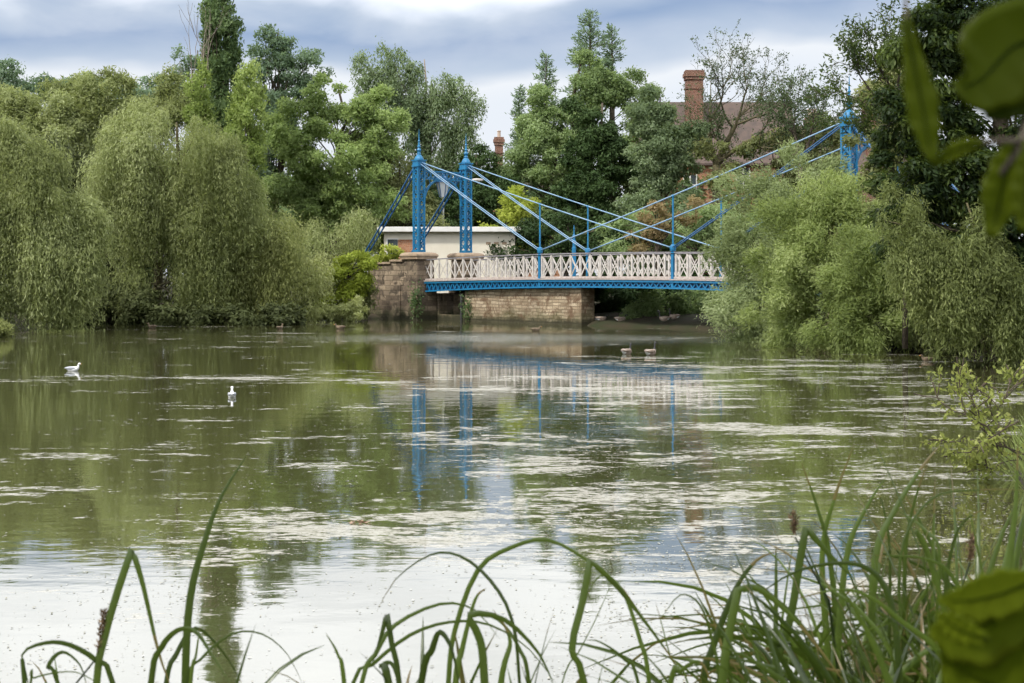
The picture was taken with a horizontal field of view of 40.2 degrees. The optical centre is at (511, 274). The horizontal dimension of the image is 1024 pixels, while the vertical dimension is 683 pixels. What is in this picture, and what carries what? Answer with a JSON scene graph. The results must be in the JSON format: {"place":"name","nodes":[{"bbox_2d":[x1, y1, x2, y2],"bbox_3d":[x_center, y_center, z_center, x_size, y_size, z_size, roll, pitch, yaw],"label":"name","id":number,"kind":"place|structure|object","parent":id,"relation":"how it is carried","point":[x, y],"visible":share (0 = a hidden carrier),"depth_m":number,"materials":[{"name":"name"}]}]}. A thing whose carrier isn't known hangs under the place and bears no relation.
{"place":"outdoors","nodes":[
{"label":"outdoors","id":0,"kind":"place"},
{"bbox_2d":[0,0,1022,274],"label":"sky","id":1,"kind":"structure","parent":0,"point":[495,45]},
{"bbox_2d":[0,319,1023,682],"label":"water","id":2,"kind":"structure","parent":0,"point":[434,393],"depth_m":15.44,"materials":[{"name":"green liquid"}]},
{"bbox_2d":[65,363,80,370],"bbox_3d":[-10.515,2.221,33.542,0.401,0.232,0.180,0,0,-12],"label":"gull","id":3,"kind":"object","parent":2,"relation":"on","point":[72,368],"visible":0.99,"depth_m":33.48,"materials":[{"name":"white"}]},
{"bbox_2d":[228,386,235,396],"bbox_3d":[-5.279,2.222,26.396,0.160,0.226,0.357,0,0,-11],"label":"gull","id":4,"kind":"object","parent":2,"relation":"on","point":[231,394],"visible":0.97,"depth_m":26.32,"materials":[{"name":"white"}]},
{"bbox_2d":[296,250,379,319],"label":"shrub","id":5,"kind":"object","parent":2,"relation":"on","point":[368,300],"visible":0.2,"depth_m":71.01,"materials":[{"name":"green plant"}]},
{"bbox_2d":[334,324,345,328],"bbox_3d":[-7.329,2.207,59.629,0.535,0.272,0.239,0,0,-10],"label":"duck","id":6,"kind":"object","parent":2,"relation":"on","point":[339,326],"visible":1,"depth_m":59.55},
{"bbox_2d":[315,249,381,319],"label":"shrub","id":7,"kind":"object","parent":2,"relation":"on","point":[349,289],"visible":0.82,"depth_m":69.80,"materials":[{"name":"green plant"}]},
{"bbox_2d":[349,520,370,523],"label":"dead leaves","id":8,"kind":"object","parent":2,"relation":"in","point":[360,522],"visible":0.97,"depth_m":12.95,"materials":[{"name":"beige plant"}]},
{"bbox_2d":[0,352,1018,682],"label":"floating weed","id":9,"kind":"object","parent":2,"relation":"on","point":[552,530],"visible":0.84,"depth_m":12.48,"materials":[{"name":"green plant"}]},
{"bbox_2d":[530,326,541,330],"bbox_3d":[0.989,2.216,57.501,0.490,0.249,0.219,0,0,-10],"label":"duck","id":10,"kind":"object","parent":2,"relation":"on","point":[535,329],"visible":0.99,"depth_m":57.42},
{"bbox_2d":[621,343,631,353],"bbox_3d":[3.350,2.162,40.762,0.247,0.362,0.553,0,0,40],"label":"canada goose","id":11,"kind":"object","parent":2,"relation":"on","point":[626,351],"visible":0.98,"depth_m":40.63},
{"bbox_2d":[644,341,656,354],"bbox_3d":[3.999,2.131,40.253,0.263,0.428,0.589,0,0,42],"label":"canada goose","id":12,"kind":"object","parent":2,"relation":"on","point":[650,351],"visible":0.98,"depth_m":40.13},
{"bbox_2d":[919,354,932,360],"bbox_3d":[11.096,2.231,37.442,0.401,0.211,0.180,0,0,10],"label":"duck","id":13,"kind":"object","parent":2,"relation":"on","point":[926,358],"visible":0.91,"depth_m":37.38},
{"bbox_2d":[1,275,1023,489],"bbox_3d":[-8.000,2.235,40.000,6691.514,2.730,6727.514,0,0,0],"label":"ground","id":14,"kind":"structure","parent":0,"point":[687,321],"depth_m":62.14,"materials":[{"name":"green plant"}]},
{"bbox_2d":[0,317,16,336],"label":"shrub","id":15,"kind":"object","parent":14,"relation":"on","point":[6,329],"visible":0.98,"depth_m":51.82,"materials":[{"name":"green plant"}]},
{"bbox_2d":[0,57,54,103],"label":"ash tree","id":16,"kind":"object","parent":14,"relation":"on","point":[6,77],"visible":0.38,"depth_m":87.58,"materials":[{"name":"green plant"}]},
{"bbox_2d":[0,110,121,331],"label":"weeping willow","id":17,"kind":"object","parent":14,"relation":"on","point":[50,265],"visible":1,"depth_m":56.90,"materials":[{"name":"green plant"}]},
{"bbox_2d":[16,69,164,265],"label":"tree","id":18,"kind":"object","parent":14,"relation":"on","point":[141,90],"visible":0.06,"depth_m":91.20,"materials":[{"name":"green plant"}]},
{"bbox_2d":[0,61,214,192],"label":"willow tree","id":19,"kind":"object","parent":14,"relation":"on","point":[77,113],"visible":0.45,"depth_m":78.49,"materials":[{"name":"green plant"}]},
{"bbox_2d":[2,130,259,304],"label":"willow tree","id":20,"kind":"object","parent":14,"relation":"on","point":[76,160],"visible":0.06,"depth_m":70.65,"materials":[{"name":"green plant"}]},
{"bbox_2d":[2,272,308,325],"bbox_3d":[-17.526,1.278,65.300,16.439,2.966,5.161,0,0,0],"label":"shrub","id":21,"kind":"object","parent":14,"relation":"on","point":[149,308],"visible":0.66,"depth_m":64.16,"materials":[{"name":"green plant"}]},
{"bbox_2d":[20,454,323,682],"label":"sedge clump","id":22,"kind":"object","parent":14,"relation":"on","point":[187,629],"visible":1,"depth_m":3.00,"materials":[{"name":"green plant"}]},
{"bbox_2d":[74,91,278,324],"bbox_3d":[-16.048,-3.046,65.784,9.844,11.488,6.309,0,0,19],"label":"weeping willow","id":23,"kind":"object","parent":14,"relation":"on","point":[192,229],"visible":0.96,"depth_m":64.98,"materials":[{"name":"green plant"}]},
{"bbox_2d":[159,43,207,139],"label":"ash tree","id":24,"kind":"object","parent":14,"relation":"on","point":[187,61],"visible":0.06,"depth_m":92.67,"materials":[{"name":"green plant"}]},
{"bbox_2d":[180,54,220,182],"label":"young poplar","id":25,"kind":"object","parent":14,"relation":"on","point":[197,107],"visible":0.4,"depth_m":77.45,"materials":[{"name":"green plant"}]},
{"bbox_2d":[175,3,226,149],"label":"dead tree","id":26,"kind":"object","parent":14,"relation":"on","point":[203,50],"visible":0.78,"depth_m":79.87,"materials":[{"name":"brown plant"}]},
{"bbox_2d":[194,0,246,293],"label":"lombardy poplar","id":27,"kind":"object","parent":14,"relation":"on","point":[224,57],"visible":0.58,"depth_m":80.85,"materials":[{"name":"green plant"}]},
{"bbox_2d":[217,57,270,225],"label":"young poplar","id":28,"kind":"object","parent":14,"relation":"on","point":[240,113],"visible":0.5,"depth_m":77.40,"materials":[{"name":"green plant"}]},
{"bbox_2d":[194,201,337,322],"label":"weeping willow","id":29,"kind":"object","parent":14,"relation":"on","point":[275,270],"visible":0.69,"depth_m":66.31,"materials":[{"name":"green plant"}]},
{"bbox_2d":[242,23,336,214],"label":"ash tree","id":30,"kind":"object","parent":14,"relation":"on","point":[279,48],"visible":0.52,"depth_m":90.35,"materials":[{"name":"green plant"}]},
{"bbox_2d":[251,295,369,321],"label":"waterside shrub","id":31,"kind":"object","parent":14,"relation":"on","point":[343,310],"visible":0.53,"depth_m":68.87,"materials":[{"name":"green plant"}]},
{"bbox_2d":[265,202,383,301],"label":"willow shrub","id":32,"kind":"object","parent":14,"relation":"on","point":[364,239],"visible":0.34,"depth_m":77.55,"materials":[{"name":"green plant"}]},
{"bbox_2d":[258,70,413,285],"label":"ash tree","id":33,"kind":"object","parent":14,"relation":"on","point":[318,196],"visible":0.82,"depth_m":86.62,"materials":[{"name":"green plant"}]},
{"bbox_2d":[362,259,403,319],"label":"wing wall","id":34,"kind":"structure","parent":14,"relation":"on","point":[389,276],"depth_m":72.96,"materials":[{"name":"stone"}]},
{"bbox_2d":[371,243,405,261],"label":"shrub","id":35,"kind":"object","parent":14,"relation":"on","point":[386,257],"visible":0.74,"depth_m":75.63,"materials":[{"name":"green plant"}]},
{"bbox_2d":[371,144,449,240],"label":"tree","id":36,"kind":"object","parent":14,"relation":"on","point":[431,208],"visible":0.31,"depth_m":89.29,"materials":[{"name":"green plant"}]},
{"bbox_2d":[347,36,488,226],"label":"silver birch","id":37,"kind":"object","parent":14,"relation":"on","point":[426,125],"visible":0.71,"depth_m":105.25,"materials":[{"name":"green plant"}]},
{"bbox_2d":[399,252,438,319],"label":"stone pier","id":38,"kind":"structure","parent":14,"relation":"on","point":[416,264],"depth_m":71.67,"materials":[{"name":"brown stone"}]},
{"bbox_2d":[408,278,424,319],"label":"moss","id":39,"kind":"object","parent":38,"relation":"attached to","point":[414,302],"visible":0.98,"depth_m":71.09,"materials":[{"name":"green plant"}]},
{"bbox_2d":[365,77,958,294],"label":"suspension footbridge","id":40,"kind":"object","parent":38,"relation":"on","point":[677,280],"visible":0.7,"depth_m":65.55,"materials":[{"name":"blue paint"}]},
{"bbox_2d":[435,173,448,218],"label":"street lamp","id":41,"kind":"object","parent":14,"relation":"on","point":[442,187],"visible":0.36,"depth_m":90.28,"materials":[{"name":"glass"}]},
{"bbox_2d":[377,227,520,292],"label":"pavilion","id":42,"kind":"structure","parent":14,"relation":"on","point":[442,242],"depth_m":84.00,"materials":[{"name":"white paint"}]},
{"bbox_2d":[386,238,397,261],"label":"window","id":43,"kind":"structure","parent":42,"relation":"in","point":[394,241],"depth_m":83.96,"materials":[{"name":"grey glass"}]},
{"bbox_2d":[437,293,464,320],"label":"abutment wall","id":44,"kind":"structure","parent":14,"relation":"on","point":[448,308],"depth_m":72.00,"materials":[{"name":"stone"}]},
{"bbox_2d":[447,253,484,292],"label":"stone pier","id":45,"kind":"structure","parent":14,"relation":"on","point":[459,261],"depth_m":73.70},
{"bbox_2d":[409,142,531,226],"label":"holly tree","id":46,"kind":"object","parent":14,"relation":"on","point":[490,159],"visible":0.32,"depth_m":95.91,"materials":[{"name":"green plant"}]},
{"bbox_2d":[467,178,482,243],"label":"lamp post","id":47,"kind":"object","parent":14,"relation":"on","point":[476,179],"visible":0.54,"depth_m":83.86,"materials":[{"name":"white metal"}]},
{"bbox_2d":[271,538,703,682],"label":"sedge clump","id":48,"kind":"object","parent":14,"relation":"on","point":[471,623],"visible":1,"depth_m":3.10,"materials":[{"name":"green plant"}]},
{"bbox_2d":[477,184,548,276],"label":"shrub","id":49,"kind":"object","parent":14,"relation":"on","point":[515,214],"visible":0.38,"depth_m":89.15,"materials":[{"name":"green plant"}]},
{"bbox_2d":[59,160,973,281],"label":"hedge","id":50,"kind":"object","parent":14,"relation":"on","point":[687,184],"visible":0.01,"depth_m":109.08,"materials":[{"name":"green plant"}]},
{"bbox_2d":[502,83,533,276],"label":"conifer","id":51,"kind":"object","parent":14,"relation":"on","point":[519,99],"visible":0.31,"depth_m":100.83,"materials":[{"name":"green plant"}]},
{"bbox_2d":[478,130,559,276],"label":"brick house","id":52,"kind":"structure","parent":14,"relation":"on","point":[498,140],"depth_m":129.12,"materials":[{"name":"brick"}]},
{"bbox_2d":[465,288,593,325],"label":"lakeside wall","id":53,"kind":"structure","parent":14,"relation":"on","point":[564,306],"depth_m":65.88,"materials":[{"name":"stone"}]},
{"bbox_2d":[458,290,472,320],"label":"moss","id":54,"kind":"object","parent":53,"relation":"attached to","point":[464,309],"visible":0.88,"depth_m":69.28,"materials":[{"name":"green plant"}]},
{"bbox_2d":[519,49,570,275],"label":"conifer","id":55,"kind":"object","parent":14,"relation":"on","point":[544,68],"visible":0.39,"depth_m":98.87,"materials":[{"name":"green plant"}]},
{"bbox_2d":[483,206,634,275],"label":"shrub","id":56,"kind":"object","parent":14,"relation":"on","point":[529,227],"visible":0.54,"depth_m":83.11,"materials":[{"name":"green plant"}]},
{"bbox_2d":[489,47,676,275],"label":"mixed tree","id":57,"kind":"object","parent":14,"relation":"on","point":[535,133],"visible":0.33,"depth_m":96.86,"materials":[{"name":"green plant"}]},
{"bbox_2d":[558,8,612,271],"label":"conifer","id":58,"kind":"object","parent":14,"relation":"on","point":[589,22],"visible":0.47,"depth_m":100.81,"materials":[{"name":"green plant"}]},
{"bbox_2d":[544,96,653,275],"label":"evergreen tree","id":59,"kind":"object","parent":14,"relation":"on","point":[603,143],"visible":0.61,"depth_m":92.94,"materials":[{"name":"green plant"}]},
{"bbox_2d":[595,314,607,320],"bbox_3d":[4.105,1.960,63.801,0.668,0.329,0.299,0,0,-20],"label":"canada goose","id":60,"kind":"object","parent":14,"relation":"on","point":[600,318],"visible":1,"depth_m":63.69},
{"bbox_2d":[595,23,635,268],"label":"conifer","id":61,"kind":"object","parent":14,"relation":"on","point":[612,46],"visible":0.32,"depth_m":101.82,"materials":[{"name":"green plant"}]},
{"bbox_2d":[614,314,626,320],"bbox_3d":[4.925,1.944,63.201,0.668,0.353,0.299,0,0,-10],"label":"canada goose","id":62,"kind":"object","parent":14,"relation":"on","point":[620,318],"visible":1,"depth_m":63.08},
{"bbox_2d":[585,257,735,312],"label":"shrub","id":63,"kind":"object","parent":14,"relation":"on","point":[622,297],"visible":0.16,"depth_m":66.72,"materials":[{"name":"green plant"}]},
{"bbox_2d":[607,81,715,289],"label":"tree","id":64,"kind":"object","parent":14,"relation":"on","point":[662,169],"visible":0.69,"depth_m":89.12,"materials":[{"name":"green plant"}]},
{"bbox_2d":[623,194,704,275],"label":"shrub","id":65,"kind":"object","parent":14,"relation":"on","point":[656,234],"visible":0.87,"depth_m":79.74,"materials":[{"name":"green plant"}]},
{"bbox_2d":[657,310,670,320],"bbox_3d":[6.662,1.831,61.401,0.642,0.578,0.287,0,0,10],"label":"canada goose","id":66,"kind":"object","parent":14,"relation":"on","point":[663,318],"visible":1,"depth_m":61.30},
{"bbox_2d":[667,308,680,320],"bbox_3d":[7.101,1.744,61.402,0.642,0.578,0.287,0,0,30],"label":"canada goose","id":67,"kind":"object","parent":14,"relation":"on","point":[674,316],"visible":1,"depth_m":61.30},
{"bbox_2d":[591,198,765,269],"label":"shrub","id":68,"kind":"object","parent":14,"relation":"on","point":[705,213],"visible":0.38,"depth_m":81.23,"materials":[{"name":"green plant"}]},
{"bbox_2d":[619,289,753,319],"bbox_3d":[8.093,1.375,64.187,6.588,2.311,3.211,0,0,0],"label":"shrub","id":69,"kind":"object","parent":14,"relation":"on","point":[678,303],"visible":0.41,"depth_m":63.49,"materials":[{"name":"green plant"}]},
{"bbox_2d":[629,70,793,275],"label":"brick house","id":70,"kind":"structure","parent":14,"relation":"on","point":[730,108],"depth_m":111.96,"materials":[{"name":"brick"}]},
{"bbox_2d":[683,174,696,191],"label":"window","id":71,"kind":"structure","parent":70,"relation":"in","point":[693,179],"depth_m":109.99,"materials":[{"name":"white glass"}]},
{"bbox_2d":[736,167,749,189],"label":"window","id":72,"kind":"structure","parent":70,"relation":"in","point":[746,171],"depth_m":109.99,"materials":[{"name":"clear glass"}]},
{"bbox_2d":[672,18,839,276],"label":"bare branched tree","id":73,"kind":"object","parent":14,"relation":"on","point":[733,126],"visible":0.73,"depth_m":89.09,"materials":[{"name":"green plant"}]},
{"bbox_2d":[687,109,845,247],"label":"shrub","id":74,"kind":"object","parent":14,"relation":"on","point":[752,144],"visible":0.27,"depth_m":87.33,"materials":[{"name":"green plant"}]},
{"bbox_2d":[694,137,865,343],"bbox_3d":[9.447,-1.113,48.851,6.377,7.399,4.528,0,0,0],"label":"grey willow","id":75,"kind":"object","parent":14,"relation":"on","point":[731,247],"visible":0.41,"depth_m":48.30,"materials":[{"name":"green plant"}]},
{"bbox_2d":[551,421,1023,682],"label":"sedge clump","id":76,"kind":"object","parent":14,"relation":"on","point":[885,660],"visible":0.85,"depth_m":3.31,"materials":[{"name":"green plant"}]},
{"bbox_2d":[749,64,854,197],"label":"bare branched tree","id":77,"kind":"object","parent":14,"relation":"on","point":[785,97],"visible":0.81,"depth_m":84.02,"materials":[{"name":"green plant"}]},
{"bbox_2d":[730,165,888,348],"bbox_3d":[10.284,-0.523,44.728,6.247,6.150,4.364,0,0,-11],"label":"willow bush","id":78,"kind":"object","parent":14,"relation":"on","point":[801,250],"visible":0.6,"depth_m":44.20,"materials":[{"name":"green plant"}]},
{"bbox_2d":[777,107,879,242],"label":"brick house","id":79,"kind":"structure","parent":14,"relation":"on","point":[866,152],"depth_m":99.32,"materials":[{"name":"brick"}]},
{"bbox_2d":[786,217,936,354],"bbox_3d":[10.855,0.364,41.391,5.335,4.262,3.082,0,0,-23],"label":"willow bush","id":80,"kind":"object","parent":14,"relation":"on","point":[851,322],"visible":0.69,"depth_m":40.95,"materials":[{"name":"green plant"}]},
{"bbox_2d":[799,0,930,348],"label":"ash tree","id":81,"kind":"object","parent":14,"relation":"on","point":[863,122],"visible":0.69,"depth_m":39.78,"materials":[{"name":"green plant"}]},
{"bbox_2d":[838,45,938,241],"bbox_3d":[12.698,-2.891,46.914,4.043,10.248,2.392,0,0,22],"label":"ash tree","id":82,"kind":"object","parent":14,"relation":"on","point":[849,140],"visible":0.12,"depth_m":46.79,"materials":[{"name":"green plant"}]},
{"bbox_2d":[812,219,1023,356],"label":"shrub","id":83,"kind":"object","parent":14,"relation":"on","point":[914,341],"visible":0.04,"depth_m":40.67,"materials":[{"name":"green plant"}]},
{"bbox_2d":[857,0,1023,361],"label":"ash tree","id":84,"kind":"object","parent":14,"relation":"on","point":[942,22],"visible":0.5,"depth_m":35.38,"materials":[{"name":"green plant"}]},
{"bbox_2d":[871,175,1023,369],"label":"hanging willow","id":85,"kind":"object","parent":14,"relation":"on","point":[963,280],"visible":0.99,"depth_m":33.99,"materials":[{"name":"green plant"}]},
{"bbox_2d":[913,353,1023,482],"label":"elder bush","id":86,"kind":"object","parent":14,"relation":"on","point":[978,458],"visible":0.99,"depth_m":15.55,"materials":[{"name":"green plant"}]},
{"bbox_2d":[928,567,1023,682],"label":"leafy plant","id":87,"kind":"object","parent":14,"relation":"on","point":[976,632],"visible":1,"depth_m":0.89,"materials":[{"name":"green plant"}]},
{"bbox_2d":[989,352,1023,487],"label":"bush","id":88,"kind":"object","parent":14,"relation":"on","point":[1020,463],"depth_m":16.15,"materials":[{"name":"green plant"}]},
{"bbox_2d":[572,227,575,275],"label":"finial post","id":89,"kind":"object","parent":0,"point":[574,251],"visible":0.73,"depth_m":70.90,"materials":[{"name":"blue metal"}]},
{"bbox_2d":[902,0,1023,238],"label":"overhanging twig","id":90,"kind":"object","parent":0,"point":[989,82],"visible":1,"depth_m":0.78,"materials":[{"name":"green plant"}]}
]}

